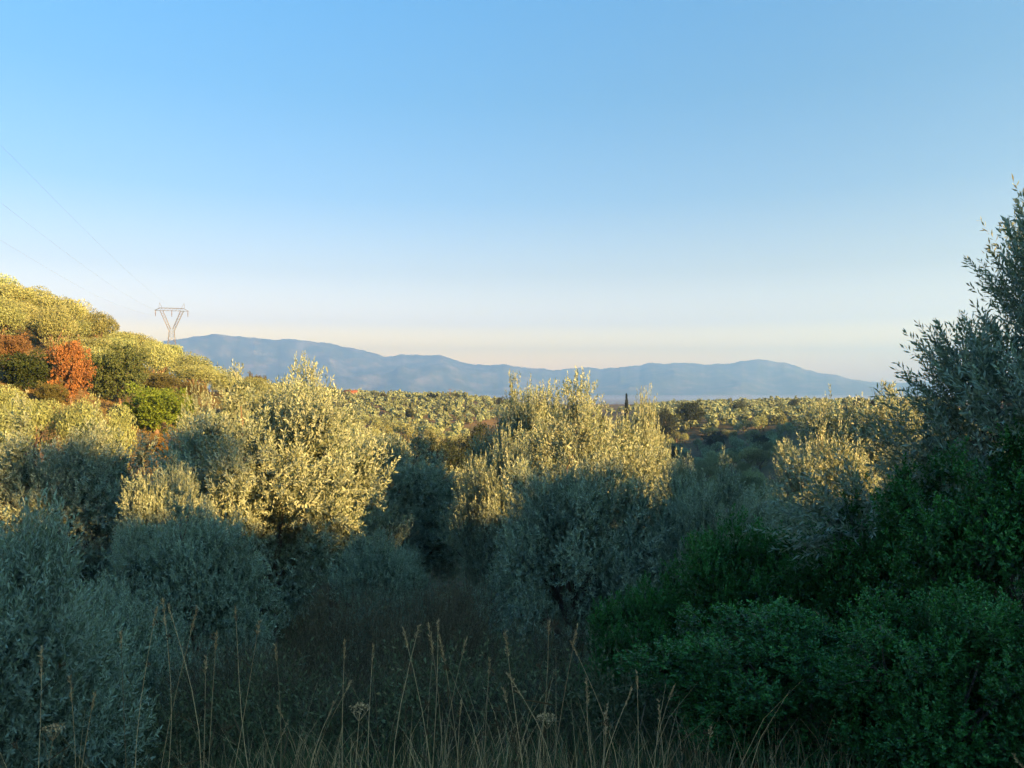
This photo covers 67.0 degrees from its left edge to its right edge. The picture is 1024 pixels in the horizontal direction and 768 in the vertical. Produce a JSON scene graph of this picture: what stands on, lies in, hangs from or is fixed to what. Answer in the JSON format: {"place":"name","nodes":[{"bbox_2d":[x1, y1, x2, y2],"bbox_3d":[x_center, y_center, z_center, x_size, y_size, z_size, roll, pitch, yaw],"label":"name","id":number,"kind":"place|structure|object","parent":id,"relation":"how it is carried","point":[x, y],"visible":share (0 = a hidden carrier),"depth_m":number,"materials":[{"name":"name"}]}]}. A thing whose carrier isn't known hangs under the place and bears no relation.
{"place":"outdoors","nodes":[
{"label":"outdoors","id":0,"kind":"place"},
{"bbox_2d":[0,649,788,767],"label":"fine dry grass","id":1,"kind":"structure","parent":0,"point":[472,738],"depth_m":3.02,"materials":[{"name":"plant"}]},
{"bbox_2d":[55,686,874,767],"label":"dry grass","id":2,"kind":"structure","parent":0,"point":[510,764],"depth_m":3.66,"materials":[{"name":"plant"}]},
{"bbox_2d":[0,326,1023,767],"bbox_3d":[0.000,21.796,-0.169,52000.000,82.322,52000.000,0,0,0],"label":"ground","id":3,"kind":"structure","parent":0,"point":[692,434],"depth_m":67.41,"materials":[{"name":"brown soil"}]},
{"bbox_2d":[0,294,27,346],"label":"olive tree","id":4,"kind":"object","parent":3,"relation":"on","point":[9,316],"visible":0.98,"depth_m":73.53,"materials":[{"name":"green plant"}]},
{"bbox_2d":[0,332,33,358],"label":"autumn shrub","id":5,"kind":"object","parent":3,"relation":"on","point":[11,345],"visible":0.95,"depth_m":69.51,"materials":[{"name":"orange plant"}]},
{"bbox_2d":[0,383,33,419],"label":"olive tree","id":6,"kind":"object","parent":3,"relation":"on","point":[5,401],"visible":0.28,"depth_m":49.72,"materials":[{"name":"green plant"}]},
{"bbox_2d":[0,282,36,304],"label":"olive tree","id":7,"kind":"object","parent":3,"relation":"on","point":[18,293],"visible":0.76,"depth_m":92.48,"materials":[{"name":"green plant"}]},
{"bbox_2d":[0,406,37,454],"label":"olive tree","id":8,"kind":"object","parent":3,"relation":"on","point":[4,422],"visible":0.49,"depth_m":42.40,"materials":[{"name":"green plant"}]},
{"bbox_2d":[0,347,55,392],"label":"oak tree","id":9,"kind":"object","parent":3,"relation":"on","point":[28,369],"visible":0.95,"depth_m":62.29,"materials":[{"name":"green plant"}]},
{"bbox_2d":[16,285,57,316],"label":"olive tree","id":10,"kind":"object","parent":3,"relation":"on","point":[41,294],"visible":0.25,"depth_m":97.60,"materials":[{"name":"green plant"}]},
{"bbox_2d":[9,310,68,345],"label":"olive tree","id":11,"kind":"object","parent":3,"relation":"on","point":[29,328],"visible":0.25,"depth_m":81.78,"materials":[{"name":"green plant"}]},
{"bbox_2d":[7,646,73,767],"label":"dry stalk","id":12,"kind":"object","parent":3,"relation":"on","point":[40,663],"visible":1,"depth_m":2.48,"materials":[{"name":"plant"}]},
{"bbox_2d":[13,398,68,461],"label":"olive tree","id":13,"kind":"object","parent":3,"relation":"on","point":[44,418],"visible":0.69,"depth_m":46.61,"materials":[{"name":"green plant"}]},
{"bbox_2d":[33,380,69,405],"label":"autumn shrub","id":14,"kind":"object","parent":3,"relation":"on","point":[49,391],"visible":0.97,"depth_m":60.66,"materials":[{"name":"brown plant"}]},
{"bbox_2d":[39,722,65,767],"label":"dry stalk","id":15,"kind":"object","parent":3,"relation":"on","point":[57,725],"visible":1,"depth_m":2.52,"materials":[{"name":"plant"}]},
{"bbox_2d":[28,302,79,357],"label":"olive tree","id":16,"kind":"object","parent":3,"relation":"on","point":[47,326],"visible":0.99,"depth_m":77.94,"materials":[{"name":"green plant"}]},
{"bbox_2d":[36,295,92,337],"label":"olive tree","id":17,"kind":"object","parent":3,"relation":"on","point":[74,308],"visible":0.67,"depth_m":95.07,"materials":[{"name":"green plant"}]},
{"bbox_2d":[44,339,96,405],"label":"autumn tree","id":18,"kind":"object","parent":3,"relation":"on","point":[72,367],"visible":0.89,"depth_m":63.63,"materials":[{"name":"orange plant"}]},
{"bbox_2d":[47,319,95,344],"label":"olive tree","id":19,"kind":"object","parent":3,"relation":"on","point":[82,326],"visible":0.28,"depth_m":90.48,"materials":[{"name":"green plant"}]},
{"bbox_2d":[55,393,104,445],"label":"olive tree","id":20,"kind":"object","parent":3,"relation":"on","point":[72,418],"visible":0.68,"depth_m":45.52,"materials":[{"name":"green plant"}]},
{"bbox_2d":[0,481,162,767],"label":"olive bush","id":21,"kind":"object","parent":3,"relation":"on","point":[57,627],"visible":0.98,"depth_m":4.16,"materials":[{"name":"green plant"}]},
{"bbox_2d":[0,389,166,607],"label":"olive tree","id":22,"kind":"object","parent":3,"relation":"on","point":[90,472],"visible":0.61,"depth_m":17.95,"materials":[{"name":"green plant"}]},
{"bbox_2d":[59,336,123,354],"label":"olive tree","id":23,"kind":"object","parent":3,"relation":"on","point":[96,342],"visible":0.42,"depth_m":83.19,"materials":[{"name":"green plant"}]},
{"bbox_2d":[59,345,123,386],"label":"olive tree","id":24,"kind":"object","parent":3,"relation":"on","point":[95,350],"visible":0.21,"depth_m":73.82,"materials":[{"name":"green plant"}]},
{"bbox_2d":[81,308,119,339],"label":"olive tree","id":25,"kind":"object","parent":3,"relation":"on","point":[102,325],"visible":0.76,"depth_m":100.40,"materials":[{"name":"green plant"}]},
{"bbox_2d":[0,325,226,494],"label":"hillside scrub","id":26,"kind":"object","parent":3,"relation":"on","point":[46,348],"visible":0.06,"depth_m":69.92,"materials":[{"name":"green plant"}]},
{"bbox_2d":[82,340,150,405],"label":"oak tree","id":27,"kind":"object","parent":3,"relation":"on","point":[118,370],"visible":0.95,"depth_m":71.04,"materials":[{"name":"green plant"}]},
{"bbox_2d":[35,567,198,767],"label":"olive bush","id":28,"kind":"object","parent":3,"relation":"on","point":[157,656],"visible":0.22,"depth_m":5.85,"materials":[{"name":"green plant"}]},
{"bbox_2d":[102,403,137,461],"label":"olive tree","id":29,"kind":"object","parent":3,"relation":"on","point":[123,419],"visible":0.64,"depth_m":42.84,"materials":[{"name":"green plant"}]},
{"bbox_2d":[101,330,140,354],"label":"olive tree","id":30,"kind":"object","parent":3,"relation":"on","point":[122,335],"visible":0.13,"depth_m":96.98,"materials":[{"name":"green plant"}]},
{"bbox_2d":[145,599,171,767],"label":"dry stalk","id":31,"kind":"object","parent":3,"relation":"on","point":[164,619],"visible":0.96,"depth_m":2.75,"materials":[{"name":"plant"}]},
{"bbox_2d":[119,381,199,434],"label":"oak tree","id":32,"kind":"object","parent":3,"relation":"on","point":[163,407],"visible":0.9,"depth_m":65.09,"materials":[{"name":"green plant"}]},
{"bbox_2d":[141,344,178,377],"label":"olive tree","id":33,"kind":"object","parent":3,"relation":"on","point":[164,356],"visible":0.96,"depth_m":93.71,"materials":[{"name":"green plant"}]},
{"bbox_2d":[143,371,181,391],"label":"heath shrub","id":34,"kind":"object","parent":3,"relation":"on","point":[160,380],"visible":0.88,"depth_m":89.37,"materials":[{"name":"brown plant"}]},
{"bbox_2d":[146,433,180,455],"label":"autumn shrub","id":35,"kind":"object","parent":3,"relation":"on","point":[160,440],"visible":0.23,"depth_m":59.18,"materials":[{"name":"brown plant"}]},
{"bbox_2d":[109,449,228,687],"bbox_3d":[-6.118,3.510,14.037,2.099,4.708,2.346,0,0,1],"label":"olive tree","id":36,"kind":"object","parent":3,"relation":"on","point":[140,502],"visible":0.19,"depth_m":13.61,"materials":[{"name":"green plant"}]},
{"bbox_2d":[155,304,188,343],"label":"electricity pylon","id":37,"kind":"object","parent":3,"relation":"on","point":[160,310],"visible":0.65,"depth_m":300.09,"materials":[{"name":"metal"}]},
{"bbox_2d":[88,471,292,722],"bbox_3d":[-4.644,3.174,10.919,2.735,3.941,2.621,0,0,14],"label":"olive tree","id":38,"kind":"object","parent":3,"relation":"on","point":[178,568],"visible":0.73,"depth_m":10.56,"materials":[{"name":"green plant"}]},
{"bbox_2d":[169,351,213,380],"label":"olive tree","id":39,"kind":"object","parent":3,"relation":"on","point":[194,359],"visible":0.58,"depth_m":109.83,"materials":[{"name":"green plant"}]},
{"bbox_2d":[178,382,208,398],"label":"heath shrub","id":40,"kind":"object","parent":3,"relation":"on","point":[189,389],"visible":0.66,"depth_m":98.34,"materials":[{"name":"brown plant"}]},
{"bbox_2d":[172,363,218,385],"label":"olive tree","id":41,"kind":"object","parent":3,"relation":"on","point":[186,371],"visible":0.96,"depth_m":103.11,"materials":[{"name":"green plant"}]},
{"bbox_2d":[161,605,234,767],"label":"dry stalk","id":42,"kind":"object","parent":3,"relation":"on","point":[191,629],"visible":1,"depth_m":2.69,"materials":[{"name":"plant"}]},
{"bbox_2d":[175,631,222,767],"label":"dry stalk","id":43,"kind":"object","parent":3,"relation":"on","point":[215,644],"visible":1,"depth_m":2.25,"materials":[{"name":"plant"}]},
{"bbox_2d":[167,380,274,549],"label":"olive tree","id":44,"kind":"object","parent":3,"relation":"on","point":[193,407],"visible":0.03,"depth_m":21.71,"materials":[{"name":"green plant"}]},
{"bbox_2d":[211,369,242,395],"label":"olive tree","id":45,"kind":"object","parent":3,"relation":"on","point":[224,380],"visible":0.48,"depth_m":110.74,"materials":[{"name":"green plant"}]},
{"bbox_2d":[124,628,333,767],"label":"dry thicket","id":46,"kind":"object","parent":3,"relation":"on","point":[197,678],"visible":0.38,"depth_m":5.55,"materials":[{"name":"brown plant"}]},
{"bbox_2d":[202,619,262,767],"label":"dry stalk","id":47,"kind":"object","parent":3,"relation":"on","point":[215,636],"visible":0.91,"depth_m":2.35,"materials":[{"name":"plant"}]},
{"bbox_2d":[240,377,274,397],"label":"olive tree","id":48,"kind":"object","parent":3,"relation":"on","point":[256,383],"visible":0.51,"depth_m":107.64,"materials":[{"name":"green plant"}]},
{"bbox_2d":[115,359,400,655],"bbox_3d":[-5.630,2.974,17.290,5.934,7.058,5.311,0,0,-23],"label":"olive tree","id":49,"kind":"object","parent":3,"relation":"on","point":[290,456],"visible":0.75,"depth_m":16.40,"materials":[{"name":"green plant"}]},
{"bbox_2d":[224,351,349,544],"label":"olive tree","id":50,"kind":"object","parent":3,"relation":"on","point":[305,375],"visible":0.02,"depth_m":26.93,"materials":[{"name":"green plant"}]},
{"bbox_2d":[253,571,434,752],"bbox_3d":[-1.395,2.537,6.528,1.694,1.822,1.373,0,0,9],"label":"dry thicket","id":51,"kind":"object","parent":3,"relation":"on","point":[342,631],"visible":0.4,"depth_m":6.55,"materials":[{"name":"green plant"}]},
{"bbox_2d":[274,447,413,627],"bbox_3d":[-4.784,4.136,21.094,3.958,5.484,3.451,0,-1,31],"label":"olive tree","id":52,"kind":"object","parent":3,"relation":"on","point":[375,518],"visible":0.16,"depth_m":20.85,"materials":[{"name":"green plant"}]},
{"bbox_2d":[332,406,387,496],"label":"olive tree","id":53,"kind":"object","parent":3,"relation":"on","point":[350,432],"visible":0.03,"depth_m":43.61,"materials":[{"name":"green plant"}]},
{"bbox_2d":[349,702,370,767],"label":"dry stalk","id":54,"kind":"object","parent":3,"relation":"on","point":[356,706],"visible":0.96,"depth_m":2.48,"materials":[{"name":"plant"}]},
{"bbox_2d":[242,652,500,766],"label":"dry thicket","id":55,"kind":"object","parent":3,"relation":"on","point":[369,700],"visible":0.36,"depth_m":4.94,"materials":[{"name":"brown plant"}]},
{"bbox_2d":[323,520,451,683],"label":"olive tree","id":56,"kind":"object","parent":3,"relation":"on","point":[397,568],"visible":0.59,"depth_m":12.16,"materials":[{"name":"green plant"}]},
{"bbox_2d":[371,624,422,767],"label":"dry stalk","id":57,"kind":"object","parent":3,"relation":"on","point":[409,668],"visible":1,"depth_m":2.38,"materials":[{"name":"plant"}]},
{"bbox_2d":[349,421,471,588],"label":"olive tree","id":58,"kind":"object","parent":3,"relation":"on","point":[426,479],"visible":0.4,"depth_m":26.54,"materials":[{"name":"green plant"}]},
{"bbox_2d":[409,430,441,463],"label":"oak tree","id":59,"kind":"object","parent":3,"relation":"on","point":[431,448],"visible":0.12,"depth_m":117.10,"materials":[{"name":"green plant"}]},
{"bbox_2d":[384,477,468,590],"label":"olive tree","id":60,"kind":"object","parent":3,"relation":"on","point":[421,519],"visible":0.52,"depth_m":26.00,"materials":[{"name":"green plant"}]},
{"bbox_2d":[402,619,456,767],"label":"dry stalk","id":61,"kind":"object","parent":3,"relation":"on","point":[437,622],"visible":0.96,"depth_m":2.79,"materials":[{"name":"plant"}]},
{"bbox_2d":[12,596,858,767],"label":"undergrowth","id":62,"kind":"object","parent":3,"relation":"on","point":[614,697],"visible":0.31,"depth_m":4.67,"materials":[{"name":"green plant"}]},
{"bbox_2d":[423,622,449,767],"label":"dry stalk","id":63,"kind":"object","parent":3,"relation":"on","point":[444,666],"visible":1,"depth_m":2.36,"materials":[{"name":"plant"}]},
{"bbox_2d":[357,561,516,737],"bbox_3d":[-0.765,2.784,7.536,1.628,2.088,2.010,0,0,2],"label":"dry thicket","id":64,"kind":"object","parent":3,"relation":"on","point":[436,617],"visible":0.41,"depth_m":7.52,"materials":[{"name":"green plant"}]},
{"bbox_2d":[435,438,473,484],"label":"oak tree","id":65,"kind":"object","parent":3,"relation":"on","point":[454,456],"visible":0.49,"depth_m":111.01,"materials":[{"name":"green plant"}]},
{"bbox_2d":[438,632,484,767],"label":"dry stalk","id":66,"kind":"object","parent":3,"relation":"on","point":[443,657],"visible":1,"depth_m":2.53,"materials":[{"name":"plant"}]},
{"bbox_2d":[454,421,491,478],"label":"oak tree","id":67,"kind":"object","parent":3,"relation":"on","point":[466,445],"visible":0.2,"depth_m":123.41,"materials":[{"name":"green plant"}]},
{"bbox_2d":[385,654,597,767],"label":"dry thicket","id":68,"kind":"object","parent":3,"relation":"on","point":[496,701],"visible":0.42,"depth_m":4.72,"materials":[{"name":"brown plant"}]},
{"bbox_2d":[437,421,550,647],"bbox_3d":[-0.315,3.474,16.903,2.364,5.409,2.711,0,-1,-33],"label":"olive tree","id":69,"kind":"object","parent":3,"relation":"on","point":[472,532],"visible":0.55,"depth_m":16.51,"materials":[{"name":"green plant"}]},
{"bbox_2d":[492,687,522,767],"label":"dry stalk","id":70,"kind":"object","parent":3,"relation":"on","point":[499,709],"visible":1,"depth_m":2.43,"materials":[{"name":"plant"}]},
{"bbox_2d":[489,630,555,767],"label":"dry stalk","id":71,"kind":"object","parent":3,"relation":"on","point":[506,638],"visible":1,"depth_m":2.56,"materials":[{"name":"plant"}]},
{"bbox_2d":[463,370,582,558],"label":"olive tree","id":72,"kind":"object","parent":3,"relation":"on","point":[523,414],"visible":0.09,"depth_m":23.61,"materials":[{"name":"green plant"}]},
{"bbox_2d":[512,619,558,767],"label":"dry stalk","id":73,"kind":"object","parent":3,"relation":"on","point":[548,628],"visible":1,"depth_m":2.37,"materials":[{"name":"plant"}]},
{"bbox_2d":[453,605,622,746],"bbox_3d":[0.322,2.701,6.726,1.745,1.402,1.414,0,0,7],"label":"dry thicket","id":74,"kind":"object","parent":3,"relation":"on","point":[576,644],"visible":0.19,"depth_m":6.82,"materials":[{"name":"brown plant"}]},
{"bbox_2d":[536,712,557,767],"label":"dry stalk","id":75,"kind":"object","parent":3,"relation":"on","point":[547,716],"visible":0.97,"depth_m":2.62,"materials":[{"name":"plant"}]},
{"bbox_2d":[521,623,577,767],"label":"dry stalk","id":76,"kind":"object","parent":3,"relation":"on","point":[574,641],"visible":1,"depth_m":2.31,"materials":[{"name":"plant"}]},
{"bbox_2d":[471,412,683,685],"bbox_3d":[1.141,2.846,12.085,3.686,4.834,3.532,0,0,-11],"label":"olive tree","id":77,"kind":"object","parent":3,"relation":"on","point":[581,513],"visible":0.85,"depth_m":11.35,"materials":[{"name":"green plant"}]},
{"bbox_2d":[211,383,950,438],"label":"distant olive grove","id":78,"kind":"object","parent":3,"relation":"on","point":[713,409],"visible":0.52,"depth_m":322.72,"materials":[{"name":"green plant"}]},
{"bbox_2d":[505,366,673,618],"bbox_3d":[2.123,3.247,20.989,4.548,7.565,4.651,0,-1,-31],"label":"olive tree","id":79,"kind":"object","parent":3,"relation":"on","point":[583,417],"visible":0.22,"depth_m":20.66,"materials":[{"name":"green plant"}]},
{"bbox_2d":[573,571,706,750],"bbox_3d":[1.110,2.306,6.182,1.450,1.587,1.279,0,0,-24],"label":"mastic shrub","id":80,"kind":"object","parent":3,"relation":"on","point":[650,612],"visible":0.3,"depth_m":6.09,"materials":[{"name":"green plant"}]},
{"bbox_2d":[607,382,673,623],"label":"olive tree","id":81,"kind":"object","parent":3,"relation":"on","point":[646,425],"visible":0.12,"depth_m":22.60,"materials":[{"name":"green plant"}]},
{"bbox_2d":[656,407,680,439],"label":"carob tree","id":82,"kind":"object","parent":3,"relation":"on","point":[668,423],"visible":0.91,"depth_m":248.76,"materials":[{"name":"green plant"}]},
{"bbox_2d":[673,399,705,428],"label":"carob tree","id":83,"kind":"object","parent":3,"relation":"on","point":[690,410],"visible":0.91,"depth_m":260.17,"materials":[{"name":"green plant"}]},
{"bbox_2d":[617,445,788,633],"bbox_3d":[2.809,2.905,11.398,2.501,4.010,2.180,0,0,11],"label":"olive tree","id":84,"kind":"object","parent":3,"relation":"on","point":[685,517],"visible":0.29,"depth_m":11.22,"materials":[{"name":"green plant"}]},
{"bbox_2d":[701,430,727,451],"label":"oak tree","id":85,"kind":"object","parent":3,"relation":"on","point":[717,437],"visible":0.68,"depth_m":214.01,"materials":[{"name":"green plant"}]},
{"bbox_2d":[654,502,828,710],"bbox_3d":[1.851,1.916,5.987,1.575,1.971,1.786,0,-1,34],"label":"mastic shrub","id":86,"kind":"object","parent":3,"relation":"on","point":[742,581],"visible":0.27,"depth_m":5.86,"materials":[{"name":"green plant"}]},
{"bbox_2d":[736,474,762,496],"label":"olive tree","id":87,"kind":"object","parent":3,"relation":"on","point":[749,480],"visible":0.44,"depth_m":93.50,"materials":[{"name":"green plant"}]},
{"bbox_2d":[732,468,769,486],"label":"olive tree","id":88,"kind":"object","parent":3,"relation":"on","point":[751,473],"visible":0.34,"depth_m":103.94,"materials":[{"name":"green plant"}]},
{"bbox_2d":[750,415,767,433],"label":"olive tree","id":89,"kind":"object","parent":3,"relation":"on","point":[763,420],"visible":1,"depth_m":231.37,"materials":[{"name":"green plant"}]},
{"bbox_2d":[746,448,772,471],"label":"olive tree","id":90,"kind":"object","parent":3,"relation":"on","point":[758,455],"visible":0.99,"depth_m":135.92,"materials":[{"name":"green plant"}]},
{"bbox_2d":[739,480,784,509],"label":"olive tree","id":91,"kind":"object","parent":3,"relation":"on","point":[758,486],"visible":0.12,"depth_m":77.84,"materials":[{"name":"green plant"}]},
{"bbox_2d":[721,482,829,562],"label":"olive tree","id":92,"kind":"object","parent":3,"relation":"on","point":[779,492],"depth_m":12.23,"materials":[{"name":"green plant"}]},
{"bbox_2d":[614,594,974,767],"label":"mastic shrub","id":93,"kind":"object","parent":3,"relation":"on","point":[773,644],"visible":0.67,"depth_m":3.79,"materials":[{"name":"green plant"}]},
{"bbox_2d":[762,401,881,537],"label":"olive tree","id":94,"kind":"object","parent":3,"relation":"on","point":[816,448],"visible":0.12,"depth_m":19.63,"materials":[{"name":"green plant"}]},
{"bbox_2d":[752,508,899,688],"bbox_3d":[2.302,1.695,5.580,1.120,1.732,1.304,0,0,15],"label":"mastic shrub","id":95,"kind":"object","parent":3,"relation":"on","point":[796,592],"visible":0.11,"depth_m":5.38,"materials":[{"name":"green plant"}]},
{"bbox_2d":[777,380,937,492],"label":"olive tree","id":96,"kind":"object","parent":3,"relation":"on","point":[883,415],"visible":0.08,"depth_m":22.44,"materials":[{"name":"green plant"}]},
{"bbox_2d":[743,175,1023,606],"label":"olive tree","id":97,"kind":"object","parent":3,"relation":"on","point":[976,372],"visible":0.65,"depth_m":4.96,"materials":[{"name":"green plant"}]},
{"bbox_2d":[782,573,1023,767],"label":"mastic shrub","id":98,"kind":"object","parent":3,"relation":"on","point":[963,629],"visible":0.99,"depth_m":3.17,"materials":[{"name":"green plant"}]},
{"bbox_2d":[793,450,1018,680],"bbox_3d":[2.511,1.387,5.026,1.281,1.925,1.100,0,-1,31],"label":"mastic shrub","id":99,"kind":"object","parent":3,"relation":"on","point":[830,569],"visible":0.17,"depth_m":4.94,"materials":[{"name":"green plant"}]},
{"bbox_2d":[851,408,1023,733],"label":"mastic shrub","id":100,"kind":"object","parent":3,"relation":"on","point":[1001,524],"visible":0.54,"depth_m":4.07,"materials":[{"name":"green plant"}]},
{"bbox_2d":[863,424,1023,606],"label":"olive tree","id":101,"kind":"object","parent":3,"relation":"on","point":[883,482],"depth_m":14.14,"materials":[{"name":"green plant"}]},
{"bbox_2d":[0,0,1023,382],"label":"sky","id":102,"kind":"structure","parent":0,"point":[537,184],"materials":[{"name":"blue"}]},
{"bbox_2d":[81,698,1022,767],"bbox_3d":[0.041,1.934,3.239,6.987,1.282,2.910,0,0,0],"label":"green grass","id":103,"kind":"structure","parent":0,"point":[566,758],"depth_m":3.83,"materials":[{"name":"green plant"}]},
{"bbox_2d":[139,334,1004,398],"bbox_3d":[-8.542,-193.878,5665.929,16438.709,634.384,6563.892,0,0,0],"label":"mountains","id":104,"kind":"structure","parent":0,"point":[349,368],"depth_m":7201.92,"materials":[{"name":"blue stone"}]},
{"bbox_2d":[648,398,870,400],"bbox_3d":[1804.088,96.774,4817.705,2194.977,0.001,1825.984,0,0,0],"label":"lake","id":105,"kind":"structure","parent":0,"point":[689,399],"depth_m":5405.87,"materials":[{"name":"blue liquid"}]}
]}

